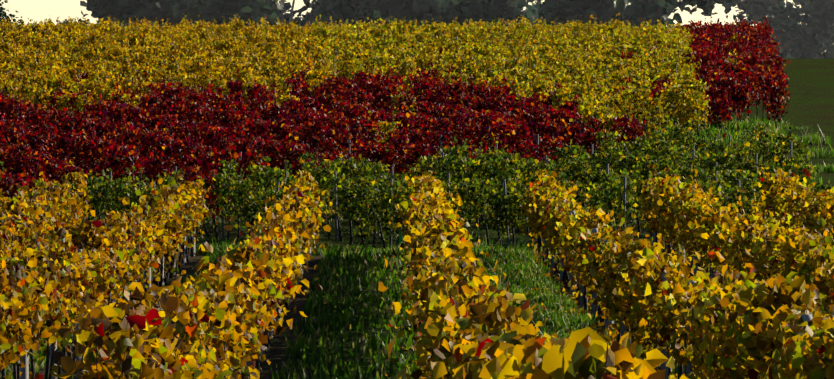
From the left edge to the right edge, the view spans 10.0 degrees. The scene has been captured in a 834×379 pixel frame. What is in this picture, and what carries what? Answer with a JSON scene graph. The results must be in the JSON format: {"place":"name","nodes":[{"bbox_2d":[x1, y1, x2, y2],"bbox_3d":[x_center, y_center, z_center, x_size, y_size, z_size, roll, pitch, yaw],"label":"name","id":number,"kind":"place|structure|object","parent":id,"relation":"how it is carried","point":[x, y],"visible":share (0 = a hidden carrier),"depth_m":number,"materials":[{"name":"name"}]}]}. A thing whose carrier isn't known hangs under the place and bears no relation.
{"place":"outdoors","nodes":[
{"label":"outdoors","id":0,"kind":"place"},
{"bbox_2d":[0,0,832,58],"label":"sky","id":1,"kind":"structure","parent":0,"point":[37,10],"materials":[{"name":"white"}]},
{"bbox_2d":[0,59,833,378],"bbox_3d":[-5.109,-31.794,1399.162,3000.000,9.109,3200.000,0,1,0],"label":"ground","id":2,"kind":"structure","parent":0,"point":[811,93],"depth_m":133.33,"materials":[{"name":"green plant"}]},
{"bbox_2d":[36,255,658,378],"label":"soil strips","id":3,"kind":"object","parent":2,"relation":"on","point":[274,355],"depth_m":87.34,"materials":[{"name":"brown soil"}]},
{"bbox_2d":[7,27,791,248],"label":"steel posts","id":4,"kind":"object","parent":2,"relation":"on","point":[503,181],"visible":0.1,"depth_m":138.39,"materials":[{"name":"grey metal"}]},
{"bbox_2d":[7,195,812,378],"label":"trellis posts","id":5,"kind":"object","parent":2,"relation":"on","point":[25,360],"visible":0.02,"depth_m":86.44,"materials":[{"name":"grey wood"}]},
{"bbox_2d":[2,22,830,378],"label":"vine trunks","id":6,"kind":"object","parent":2,"relation":"on","point":[286,304],"visible":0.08,"depth_m":122.09,"materials":[{"name":"brown wood"}]},
{"bbox_2d":[0,13,833,241],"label":"vine leaves","id":7,"kind":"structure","parent":2,"relation":"on","point":[270,50],"depth_m":171.36,"materials":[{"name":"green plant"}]},
{"bbox_2d":[0,154,833,378],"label":"vine leaves","id":8,"kind":"object","parent":2,"relation":"on","point":[736,311],"visible":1,"depth_m":64.59,"materials":[{"name":"yellow plant"}]},
{"bbox_2d":[83,0,831,58],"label":"tree branches","id":9,"kind":"object","parent":2,"relation":"on","point":[782,55],"depth_m":449.39,"materials":[{"name":"brown plant"}]},
{"bbox_2d":[0,0,833,58],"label":"tree foliage","id":10,"kind":"object","parent":9,"relation":"on","point":[640,8],"depth_m":402.82,"materials":[{"name":"black plant"}]},
{"bbox_2d":[473,241,532,244],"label":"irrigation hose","id":11,"kind":"object","parent":2,"relation":"on","point":[504,243],"visible":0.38,"depth_m":119.20,"materials":[{"name":"black plastic"}]},
{"bbox_2d":[485,253,566,333],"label":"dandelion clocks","id":12,"kind":"object","parent":2,"relation":"on","point":[549,319],"visible":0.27,"depth_m":95.95,"materials":[{"name":"white plant"}]},
{"bbox_2d":[398,225,612,245],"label":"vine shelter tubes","id":13,"kind":"object","parent":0,"point":[400,238],"visible":0.27,"depth_m":122.14},
{"bbox_2d":[383,249,674,378],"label":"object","id":14,"kind":"object","parent":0,"point":[564,291],"visible":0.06,"depth_m":94.32,"materials":[{"name":"plant"}]}
]}

